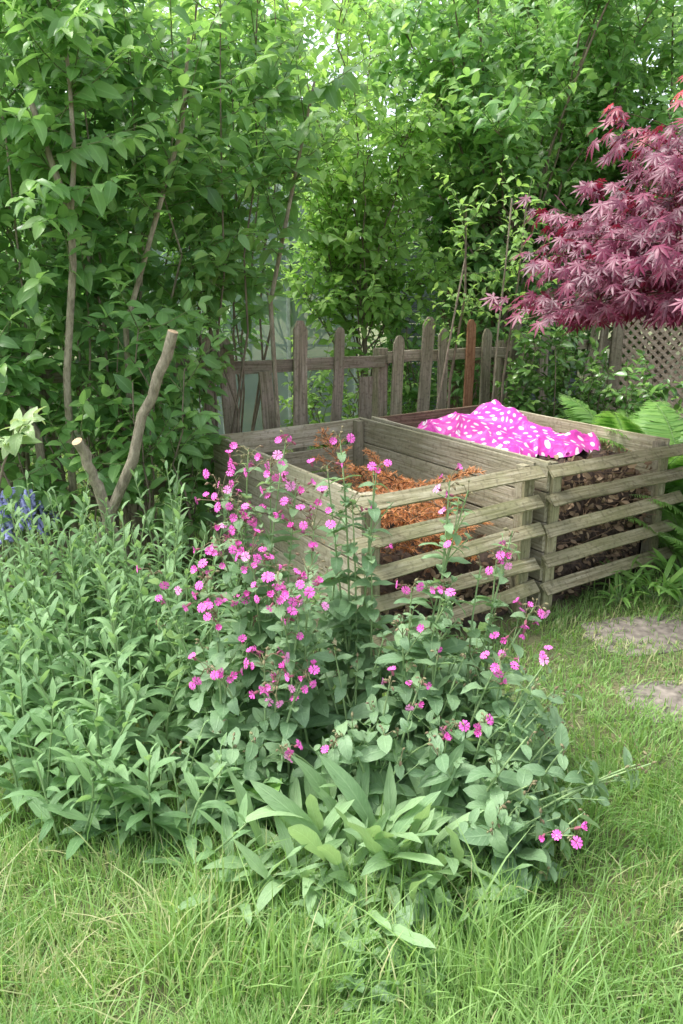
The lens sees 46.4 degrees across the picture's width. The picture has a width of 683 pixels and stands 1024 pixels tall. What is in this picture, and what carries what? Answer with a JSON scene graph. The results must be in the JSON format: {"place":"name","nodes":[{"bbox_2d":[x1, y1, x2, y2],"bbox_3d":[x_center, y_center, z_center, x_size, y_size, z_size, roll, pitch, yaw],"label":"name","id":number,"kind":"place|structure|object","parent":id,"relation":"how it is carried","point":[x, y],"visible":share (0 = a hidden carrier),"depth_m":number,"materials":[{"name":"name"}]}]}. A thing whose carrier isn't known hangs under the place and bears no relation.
{"place":"outdoors","nodes":[
{"label":"outdoors","id":0,"kind":"place"},
{"bbox_2d":[0,283,682,1023],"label":"ground","id":1,"kind":"structure","parent":0,"point":[584,659],"depth_m":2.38,"materials":[{"name":"green plant"}]},
{"bbox_2d":[0,609,37,756],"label":"leafy perennial","id":2,"kind":"object","parent":1,"relation":"on","point":[6,728],"visible":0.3,"depth_m":2.70,"materials":[{"name":"green plant"}]},
{"bbox_2d":[0,406,45,484],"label":"pale shrub","id":3,"kind":"object","parent":1,"relation":"on","point":[19,423],"visible":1,"depth_m":2.90,"materials":[{"name":"green plant"}]},
{"bbox_2d":[0,487,63,612],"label":"bluebell plant","id":4,"kind":"object","parent":1,"relation":"on","point":[20,503],"visible":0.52,"depth_m":3.77,"materials":[{"name":"green plant"}]},
{"bbox_2d":[0,491,97,694],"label":"leafy perennial","id":5,"kind":"object","parent":1,"relation":"on","point":[80,564],"visible":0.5,"depth_m":3.03,"materials":[{"name":"green plant"}]},
{"bbox_2d":[0,0,129,589],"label":"hedge shrub","id":6,"kind":"object","parent":1,"relation":"on","point":[28,295],"visible":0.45,"depth_m":3.75,"materials":[{"name":"green plant"}]},
{"bbox_2d":[0,5,152,354],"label":"garden tree","id":7,"kind":"object","parent":1,"relation":"on","point":[20,223],"visible":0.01,"depth_m":7.70,"materials":[{"name":"green plant"}]},
{"bbox_2d":[0,527,158,754],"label":"leafy perennial","id":8,"kind":"object","parent":1,"relation":"on","point":[29,626],"visible":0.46,"depth_m":2.80,"materials":[{"name":"green plant"}]},
{"bbox_2d":[0,355,159,596],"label":"hedge shrub","id":9,"kind":"object","parent":1,"relation":"on","point":[43,476],"visible":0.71,"depth_m":3.75,"materials":[{"name":"green plant"}]},
{"bbox_2d":[0,625,161,823],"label":"leafy perennial","id":10,"kind":"object","parent":1,"relation":"on","point":[19,731],"visible":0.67,"depth_m":2.44,"materials":[{"name":"green plant"}]},
{"bbox_2d":[1,708,164,861],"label":"leafy perennial","id":11,"kind":"object","parent":1,"relation":"on","point":[47,807],"visible":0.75,"depth_m":2.30,"materials":[{"name":"green plant"}]},
{"bbox_2d":[2,470,171,662],"bbox_3d":[-1.097,0.217,3.424,0.718,0.854,0.594,0,16,0],"label":"leafy perennial","id":12,"kind":"object","parent":1,"relation":"on","point":[34,544],"visible":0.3,"depth_m":3.37,"materials":[{"name":"green plant"}]},
{"bbox_2d":[15,497,187,679],"bbox_3d":[-0.987,0.326,3.269,0.570,0.740,0.527,5,17,18],"label":"leafy perennial","id":13,"kind":"object","parent":1,"relation":"on","point":[56,551],"visible":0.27,"depth_m":3.27,"materials":[{"name":"green plant"}]},
{"bbox_2d":[72,438,132,590],"bbox_3d":[-0.992,0.128,3.518,0.064,0.983,0.394,7,18,23],"label":"cut stump","id":14,"kind":"object","parent":1,"relation":"on","point":[85,454],"visible":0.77,"depth_m":3.33,"materials":[{"name":"brown wood"}]},
{"bbox_2d":[0,0,248,510],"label":"hedge shrub","id":15,"kind":"object","parent":1,"relation":"on","point":[78,389],"visible":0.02,"depth_m":4.95,"materials":[{"name":"green plant"}]},
{"bbox_2d":[56,655,192,858],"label":"leafy perennial","id":16,"kind":"object","parent":1,"relation":"on","point":[152,763],"visible":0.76,"depth_m":2.28,"materials":[{"name":"green plant"}]},
{"bbox_2d":[0,554,249,792],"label":"leafy perennial","id":17,"kind":"object","parent":1,"relation":"on","point":[117,674],"visible":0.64,"depth_m":2.60,"materials":[{"name":"green plant"}]},
{"bbox_2d":[82,329,177,574],"bbox_3d":[-1.015,-0.125,3.649,0.670,1.400,0.071,4,17,15],"label":"cut stump","id":18,"kind":"object","parent":1,"relation":"on","point":[161,367],"visible":0.77,"depth_m":3.52,"materials":[{"name":"brown wood"}]},
{"bbox_2d":[51,483,213,711],"bbox_3d":[-0.853,0.306,3.076,0.681,0.880,0.678,0,16,0],"label":"leafy perennial","id":19,"kind":"object","parent":1,"relation":"on","point":[148,678],"visible":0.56,"depth_m":3.04,"materials":[{"name":"green plant"}]},
{"bbox_2d":[39,277,226,581],"bbox_3d":[-0.977,-0.333,3.970,0.862,1.607,0.804,0,16,0],"label":"hedge shrub","id":20,"kind":"object","parent":1,"relation":"on","point":[157,336],"visible":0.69,"depth_m":3.80,"materials":[{"name":"green plant"}]},
{"bbox_2d":[0,0,270,568],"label":"hedge shrub","id":21,"kind":"object","parent":1,"relation":"on","point":[105,118],"visible":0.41,"depth_m":3.92,"materials":[{"name":"green plant"}]},
{"bbox_2d":[97,358,231,560],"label":"hedge shrub","id":22,"kind":"object","parent":1,"relation":"on","point":[200,513],"visible":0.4,"depth_m":4.46,"materials":[{"name":"green plant"}]},
{"bbox_2d":[89,455,239,650],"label":"leafy perennial","id":23,"kind":"object","parent":1,"relation":"on","point":[170,514],"visible":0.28,"depth_m":3.54,"materials":[{"name":"green plant"}]},
{"bbox_2d":[91,502,250,714],"bbox_3d":[-0.593,0.329,3.039,0.593,0.857,0.583,0,16,0],"label":"leafy perennial","id":24,"kind":"object","parent":1,"relation":"on","point":[192,636],"visible":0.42,"depth_m":2.94,"materials":[{"name":"green plant"}]},
{"bbox_2d":[81,249,275,475],"bbox_3d":[-1.353,-1.196,6.290,1.673,1.950,0.859,0,16,0],"label":"hedge shrub","id":25,"kind":"object","parent":1,"relation":"on","point":[196,353],"visible":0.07,"depth_m":6.26,"materials":[{"name":"green plant"}]},
{"bbox_2d":[96,719,282,882],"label":"leafy perennial","id":26,"kind":"object","parent":1,"relation":"on","point":[237,816],"visible":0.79,"depth_m":2.28,"materials":[{"name":"green plant"}]},
{"bbox_2d":[0,0,386,588],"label":"hedge shrub","id":27,"kind":"object","parent":1,"relation":"on","point":[63,24],"visible":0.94,"depth_m":3.59,"materials":[{"name":"green plant"}]},
{"bbox_2d":[138,579,265,744],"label":"leafy perennial","id":28,"kind":"object","parent":1,"relation":"on","point":[171,668],"visible":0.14,"depth_m":2.75,"materials":[{"name":"green plant"}]},
{"bbox_2d":[136,563,279,798],"bbox_3d":[-0.412,0.519,2.496,0.323,0.797,0.552,-15,22,-41],"label":"campion plant","id":29,"kind":"object","parent":1,"relation":"on","point":[229,710],"visible":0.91,"depth_m":2.44,"materials":[{"name":"green plant"}]},
{"bbox_2d":[155,610,266,765],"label":"campion plant","id":30,"kind":"object","parent":1,"relation":"on","point":[182,731],"visible":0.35,"depth_m":2.60,"materials":[{"name":"green plant"}]},
{"bbox_2d":[28,0,400,303],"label":"garden tree","id":31,"kind":"object","parent":1,"relation":"on","point":[129,14],"depth_m":11.24,"materials":[{"name":"green plant"}]},
{"bbox_2d":[125,0,320,431],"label":"hedge shrub","id":32,"kind":"object","parent":1,"relation":"on","point":[280,22],"visible":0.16,"depth_m":5.32,"materials":[{"name":"green plant"}]},
{"bbox_2d":[113,0,333,512],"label":"hedge shrub","id":33,"kind":"object","parent":1,"relation":"on","point":[194,229],"visible":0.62,"depth_m":4.29,"materials":[{"name":"green plant"}]},
{"bbox_2d":[171,716,290,836],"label":"campion plant","id":34,"kind":"object","parent":1,"relation":"on","point":[247,760],"visible":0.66,"depth_m":2.33,"materials":[{"name":"green plant"}]},
{"bbox_2d":[192,442,297,706],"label":"campion plant","id":35,"kind":"object","parent":1,"relation":"on","point":[238,629],"visible":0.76,"depth_m":2.54,"materials":[{"name":"green plant"}]},
{"bbox_2d":[171,808,326,955],"bbox_3d":[-0.246,0.976,2.089,0.338,0.253,0.413,9,19,27],"label":"broadleaf rosette","id":36,"kind":"object","parent":1,"relation":"on","point":[226,828],"visible":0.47,"depth_m":2.11,"materials":[{"name":"green plant"}]},
{"bbox_2d":[149,166,357,449],"bbox_3d":[-0.805,-2.183,8.531,1.931,2.570,2.433,0,16,0],"label":"greenhouse","id":37,"kind":"object","parent":1,"relation":"on","point":[285,318],"visible":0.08,"depth_m":7.47,"materials":[{"name":"glass"}]},
{"bbox_2d":[221,611,319,821],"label":"campion plant","id":38,"kind":"object","parent":1,"relation":"on","point":[275,734],"visible":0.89,"depth_m":2.38,"materials":[{"name":"green plant"}]},
{"bbox_2d":[224,430,321,752],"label":"campion plant","id":39,"kind":"object","parent":1,"relation":"on","point":[264,622],"visible":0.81,"depth_m":2.51,"materials":[{"name":"green plant"}]},
{"bbox_2d":[202,736,363,915],"bbox_3d":[-0.106,0.867,2.191,0.504,0.339,0.511,0,16,0],"label":"broadleaf rosette","id":40,"kind":"object","parent":1,"relation":"on","point":[332,817],"visible":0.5,"depth_m":2.17,"materials":[{"name":"green plant"}]},
{"bbox_2d":[133,0,437,324],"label":"garden tree","id":41,"kind":"object","parent":1,"relation":"on","point":[330,128],"visible":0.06,"depth_m":9.18,"materials":[{"name":"green plant"}]},
{"bbox_2d":[241,486,344,782],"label":"campion plant","id":42,"kind":"object","parent":1,"relation":"on","point":[309,717],"visible":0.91,"depth_m":2.42,"materials":[{"name":"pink plant"}]},
{"bbox_2d":[253,565,334,697],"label":"campion plant","id":43,"kind":"object","parent":1,"relation":"on","point":[302,611],"visible":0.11,"depth_m":2.97,"materials":[{"name":"green plant"}]},
{"bbox_2d":[200,789,389,956],"bbox_3d":[-0.071,0.923,2.130,0.499,0.224,0.387,10,19,31],"label":"broadleaf rosette","id":44,"kind":"object","parent":1,"relation":"on","point":[254,861],"visible":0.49,"depth_m":2.10,"materials":[{"name":"green plant"}]},
{"bbox_2d":[247,566,368,733],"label":"campion plant","id":45,"kind":"object","parent":1,"relation":"on","point":[334,602],"visible":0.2,"depth_m":2.78,"materials":[{"name":"green plant"}]},
{"bbox_2d":[0,299,625,561],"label":"picket fence","id":46,"kind":"object","parent":1,"relation":"on","point":[372,399],"visible":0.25,"depth_m":5.56,"materials":[{"name":"brown wood"}]},
{"bbox_2d":[262,711,378,851],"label":"campion plant","id":47,"kind":"object","parent":1,"relation":"on","point":[333,754],"visible":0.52,"depth_m":2.32,"materials":[{"name":"green plant"}]},
{"bbox_2d":[224,755,443,926],"bbox_3d":[-0.029,0.847,2.209,0.627,0.313,0.581,2,17,8],"label":"broadleaf rosette","id":48,"kind":"object","parent":1,"relation":"on","point":[304,828],"visible":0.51,"depth_m":2.16,"materials":[{"name":"green plant"}]},
{"bbox_2d":[316,933,368,997],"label":"seedling","id":49,"kind":"object","parent":1,"relation":"on","point":[357,981],"visible":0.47,"depth_m":1.85,"materials":[{"name":"green plant"}]},
{"bbox_2d":[292,633,397,765],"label":"campion plant","id":50,"kind":"object","parent":1,"relation":"on","point":[357,706],"visible":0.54,"depth_m":2.53,"materials":[{"name":"green plant"}]},
{"bbox_2d":[307,426,394,731],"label":"campion plant","id":51,"kind":"object","parent":1,"relation":"on","point":[356,628],"visible":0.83,"depth_m":2.65,"materials":[{"name":"green plant"}]},
{"bbox_2d":[221,0,485,398],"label":"garden tree","id":52,"kind":"object","parent":1,"relation":"on","point":[354,261],"visible":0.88,"depth_m":6.20,"materials":[{"name":"green plant"}]},
{"bbox_2d":[279,337,434,468],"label":"hedge shrub","id":53,"kind":"object","parent":1,"relation":"on","point":[321,377],"visible":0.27,"depth_m":6.41,"materials":[{"name":"green plant"}]},
{"bbox_2d":[273,800,462,971],"bbox_3d":[0.077,0.966,2.098,0.490,0.251,0.505,5,17,17],"label":"broadleaf rosette","id":54,"kind":"object","parent":1,"relation":"on","point":[417,939],"visible":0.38,"depth_m":2.04,"materials":[{"name":"green plant"}]},
{"bbox_2d":[342,962,409,1023],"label":"seedling","id":55,"kind":"object","parent":1,"relation":"on","point":[350,979],"visible":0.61,"depth_m":1.80,"materials":[{"name":"green plant"}]},
{"bbox_2d":[316,720,436,848],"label":"campion plant","id":56,"kind":"object","parent":1,"relation":"on","point":[376,756],"visible":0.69,"depth_m":2.28,"materials":[{"name":"green plant"}]},
{"bbox_2d":[213,417,546,647],"bbox_3d":[0.073,0.053,4.126,1.166,0.768,1.612,-10,19,-31],"label":"compost bin","id":57,"kind":"object","parent":1,"relation":"on","point":[497,498],"visible":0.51,"depth_m":3.82,"materials":[{"name":"brown wood"}]},
{"bbox_2d":[312,426,352,484],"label":"conifer branch","id":58,"kind":"object","parent":57,"relation":"in","point":[325,438],"visible":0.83,"depth_m":4.27,"materials":[{"name":"brown plant"}]},
{"bbox_2d":[296,593,463,698],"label":"campion plant","id":59,"kind":"object","parent":1,"relation":"on","point":[414,621],"visible":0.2,"depth_m":2.78,"materials":[{"name":"green plant"}]},
{"bbox_2d":[336,666,450,832],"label":"campion plant","id":60,"kind":"object","parent":1,"relation":"on","point":[372,703],"visible":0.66,"depth_m":2.35,"materials":[{"name":"green plant"}]},
{"bbox_2d":[341,613,446,737],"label":"campion plant","id":61,"kind":"object","parent":1,"relation":"on","point":[373,658],"visible":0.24,"depth_m":2.66,"materials":[{"name":"green plant"}]},
{"bbox_2d":[352,905,442,975],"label":"seedling","id":62,"kind":"object","parent":1,"relation":"on","point":[379,949],"visible":0.31,"depth_m":1.91,"materials":[{"name":"green plant"}]},
{"bbox_2d":[297,511,512,644],"bbox_3d":[0.140,0.246,4.210,1.002,0.394,1.560,-9,19,-29],"label":"garden waste heap","id":63,"kind":"object","parent":1,"relation":"on","point":[486,560],"visible":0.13,"depth_m":3.79,"materials":[{"name":"brown soil"}]},
{"bbox_2d":[319,741,495,934],"bbox_3d":[0.183,0.857,2.171,0.536,0.316,0.581,0,16,0],"label":"broadleaf rosette","id":64,"kind":"object","parent":1,"relation":"on","point":[348,786],"visible":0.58,"depth_m":2.21,"materials":[{"name":"green plant"}]},
{"bbox_2d":[370,940,445,1005],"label":"seedling","id":65,"kind":"object","parent":1,"relation":"on","point":[427,954],"visible":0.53,"depth_m":1.82,"materials":[{"name":"green plant"}]},
{"bbox_2d":[360,209,466,415],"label":"hedge shrub","id":66,"kind":"object","parent":1,"relation":"on","point":[399,331],"visible":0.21,"depth_m":7.18,"materials":[{"name":"green plant"}]},
{"bbox_2d":[374,463,474,749],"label":"campion plant","id":67,"kind":"object","parent":1,"relation":"on","point":[426,633],"visible":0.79,"depth_m":2.48,"materials":[{"name":"green plant"}]},
{"bbox_2d":[376,619,480,780],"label":"campion plant","id":68,"kind":"object","parent":1,"relation":"on","point":[437,704],"visible":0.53,"depth_m":2.48,"materials":[{"name":"green plant"}]},
{"bbox_2d":[337,804,526,982],"bbox_3d":[0.166,0.932,2.112,0.449,0.230,0.482,-13,21,-37],"label":"broadleaf rosette","id":69,"kind":"object","parent":1,"relation":"on","point":[453,863],"visible":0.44,"depth_m":2.07,"materials":[{"name":"green plant"}]},
{"bbox_2d":[398,887,466,962],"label":"grass","id":70,"kind":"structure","parent":1,"relation":"on","point":[422,912],"depth_m":2.02,"materials":[{"name":"green plant"}]},
{"bbox_2d":[342,758,531,940],"bbox_3d":[0.304,0.875,2.199,0.487,0.266,0.512,14,22,40],"label":"broadleaf rosette","id":71,"kind":"object","parent":1,"relation":"on","point":[458,854],"visible":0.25,"depth_m":2.11,"materials":[{"name":"green plant"}]},
{"bbox_2d":[368,278,509,412],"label":"hedge shrub","id":72,"kind":"object","parent":1,"relation":"on","point":[412,394],"visible":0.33,"depth_m":6.74,"materials":[{"name":"green plant"}]},
{"bbox_2d":[427,613,499,713],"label":"campion plant","id":73,"kind":"object","parent":1,"relation":"on","point":[445,666],"visible":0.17,"depth_m":2.87,"materials":[{"name":"green plant"}]},
{"bbox_2d":[413,695,550,857],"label":"campion plant","id":74,"kind":"object","parent":1,"relation":"on","point":[432,775],"visible":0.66,"depth_m":2.28,"materials":[{"name":"green plant"}]},
{"bbox_2d":[382,192,581,411],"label":"garden shed","id":75,"kind":"structure","parent":1,"relation":"on","point":[408,331],"depth_m":8.66,"materials":[{"name":"wood"}]},
{"bbox_2d":[404,645,561,802],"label":"campion plant","id":76,"kind":"object","parent":1,"relation":"on","point":[485,721],"visible":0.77,"depth_m":2.36,"materials":[{"name":"green plant"}]},
{"bbox_2d":[404,644,565,794],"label":"campion plant","id":77,"kind":"object","parent":1,"relation":"on","point":[411,667],"visible":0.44,"depth_m":2.45,"materials":[{"name":"green plant"}]},
{"bbox_2d":[432,202,537,407],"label":"hedge shrub","id":78,"kind":"object","parent":1,"relation":"on","point":[458,391],"visible":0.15,"depth_m":7.67,"materials":[{"name":"green plant"}]},
{"bbox_2d":[416,155,562,407],"bbox_3d":[1.054,-1.230,5.597,1.024,2.400,0.695,-12,20,-35],"label":"sapling","id":79,"kind":"object","parent":1,"relation":"on","point":[517,241],"visible":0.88,"depth_m":5.41,"materials":[{"name":"green plant"}]},
{"bbox_2d":[443,527,549,760],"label":"campion plant","id":80,"kind":"object","parent":1,"relation":"on","point":[491,630],"visible":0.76,"depth_m":2.53,"materials":[{"name":"green plant"}]},
{"bbox_2d":[349,0,655,203],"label":"garden tree","id":81,"kind":"object","parent":1,"relation":"on","point":[448,2],"visible":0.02,"depth_m":14.29,"materials":[{"name":"green plant"}]},
{"bbox_2d":[343,0,682,374],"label":"garden tree","id":82,"kind":"object","parent":1,"relation":"on","point":[484,133],"visible":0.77,"depth_m":6.38,"materials":[{"name":"green plant"}]},
{"bbox_2d":[441,787,599,893],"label":"campion plant","id":83,"kind":"object","parent":1,"relation":"on","point":[480,832],"visible":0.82,"depth_m":2.14,"materials":[{"name":"green plant"}]},
{"bbox_2d":[371,404,682,610],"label":"compost bin","id":84,"kind":"object","parent":1,"relation":"on","point":[657,451],"visible":0.48,"depth_m":4.10,"materials":[{"name":"brown wood"}]},
{"bbox_2d":[420,710,656,889],"bbox_3d":[0.526,0.862,2.284,0.594,0.486,0.448,11,20,33],"label":"campion plant","id":85,"kind":"object","parent":1,"relation":"on","point":[524,777],"visible":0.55,"depth_m":2.22,"materials":[{"name":"green plant"}]},
{"bbox_2d":[498,663,581,781],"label":"campion plant","id":86,"kind":"object","parent":1,"relation":"on","point":[549,729],"visible":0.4,"depth_m":2.62,"materials":[{"name":"green plant"}]},
{"bbox_2d":[495,306,600,418],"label":"evergreen shrub","id":87,"kind":"object","parent":1,"relation":"on","point":[519,377],"visible":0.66,"depth_m":5.90,"materials":[{"name":"green plant"}]},
{"bbox_2d":[490,207,607,417],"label":"hedge shrub","id":88,"kind":"object","parent":1,"relation":"on","point":[588,331],"visible":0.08,"depth_m":6.85,"materials":[{"name":"green plant"}]},
{"bbox_2d":[459,715,643,856],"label":"campion plant","id":89,"kind":"object","parent":1,"relation":"on","point":[561,741],"visible":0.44,"depth_m":2.27,"materials":[{"name":"green plant"}]},
{"bbox_2d":[422,0,682,323],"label":"garden tree","id":90,"kind":"object","parent":1,"relation":"on","point":[536,21],"visible":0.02,"depth_m":9.44,"materials":[{"name":"green plant"}]},
{"bbox_2d":[472,426,656,601],"bbox_3d":[0.962,-0.081,4.666,1.016,0.755,1.534,-10,19,-32],"label":"compost heap","id":91,"kind":"object","parent":1,"relation":"on","point":[576,509],"visible":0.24,"depth_m":4.19,"materials":[{"name":"brown plant"}]},
{"bbox_2d":[418,399,600,457],"bbox_3d":[0.928,-0.501,4.647,0.788,0.197,1.066,-10,19,-31],"label":"spotted plastic sheet","id":92,"kind":"object","parent":91,"relation":"on","point":[495,423],"visible":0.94,"depth_m":4.53,"materials":[{"name":"pink plastic"}]},
{"bbox_2d":[475,0,682,421],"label":"garden tree","id":93,"kind":"object","parent":1,"relation":"on","point":[660,112],"visible":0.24,"depth_m":6.70,"materials":[{"name":"green plant"}]},
{"bbox_2d":[480,75,682,337],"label":"japanese maple","id":94,"kind":"object","parent":1,"relation":"on","point":[632,251],"visible":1,"depth_m":3.37,"materials":[{"name":"red plant"}]},
{"bbox_2d":[550,336,682,420],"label":"evergreen shrub","id":95,"kind":"object","parent":1,"relation":"on","point":[610,393],"visible":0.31,"depth_m":5.75,"materials":[{"name":"green plant"}]},
{"bbox_2d":[591,572,649,608],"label":"strap leaved plant","id":96,"kind":"object","parent":1,"relation":"on","point":[617,590],"visible":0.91,"depth_m":4.06,"materials":[{"name":"green plant"}]},
{"bbox_2d":[558,393,682,482],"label":"fern","id":97,"kind":"object","parent":1,"relation":"on","point":[631,421],"visible":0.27,"depth_m":5.12,"materials":[{"name":"green plant"}]},
{"bbox_2d":[579,368,682,419],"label":"evergreen shrub","id":98,"kind":"object","parent":1,"relation":"on","point":[652,388],"visible":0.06,"depth_m":5.64,"materials":[{"name":"green plant"}]},
{"bbox_2d":[581,612,682,656],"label":"flagstone","id":99,"kind":"object","parent":1,"relation":"on","point":[640,631],"visible":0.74,"depth_m":3.73,"materials":[{"name":"grey stone"}]},
{"bbox_2d":[597,398,682,484],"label":"fern","id":100,"kind":"object","parent":1,"relation":"on","point":[657,427],"visible":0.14,"depth_m":5.14,"materials":[{"name":"green plant"}]},
{"bbox_2d":[599,554,682,605],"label":"strap leaved plant","id":101,"kind":"object","parent":1,"relation":"on","point":[675,578],"visible":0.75,"depth_m":4.08,"materials":[{"name":"green plant"}]},
{"bbox_2d":[605,216,682,419],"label":"lattice trellis","id":102,"kind":"object","parent":1,"relation":"on","point":[618,350],"visible":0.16,"depth_m":6.73,"materials":[{"name":"brown wood"}]},
{"bbox_2d":[617,680,682,723],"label":"flagstone","id":103,"kind":"object","parent":1,"relation":"on","point":[674,695],"visible":0.61,"depth_m":3.16,"materials":[{"name":"grey stone"}]},
{"bbox_2d":[625,507,682,567],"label":"fern","id":104,"kind":"object","parent":1,"relation":"on","point":[667,514],"visible":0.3,"depth_m":4.39,"materials":[{"name":"green plant"}]},
{"bbox_2d":[65,0,680,269],"label":"sky","id":105,"kind":"structure","parent":0,"point":[330,40],"materials":[{"name":"white"}]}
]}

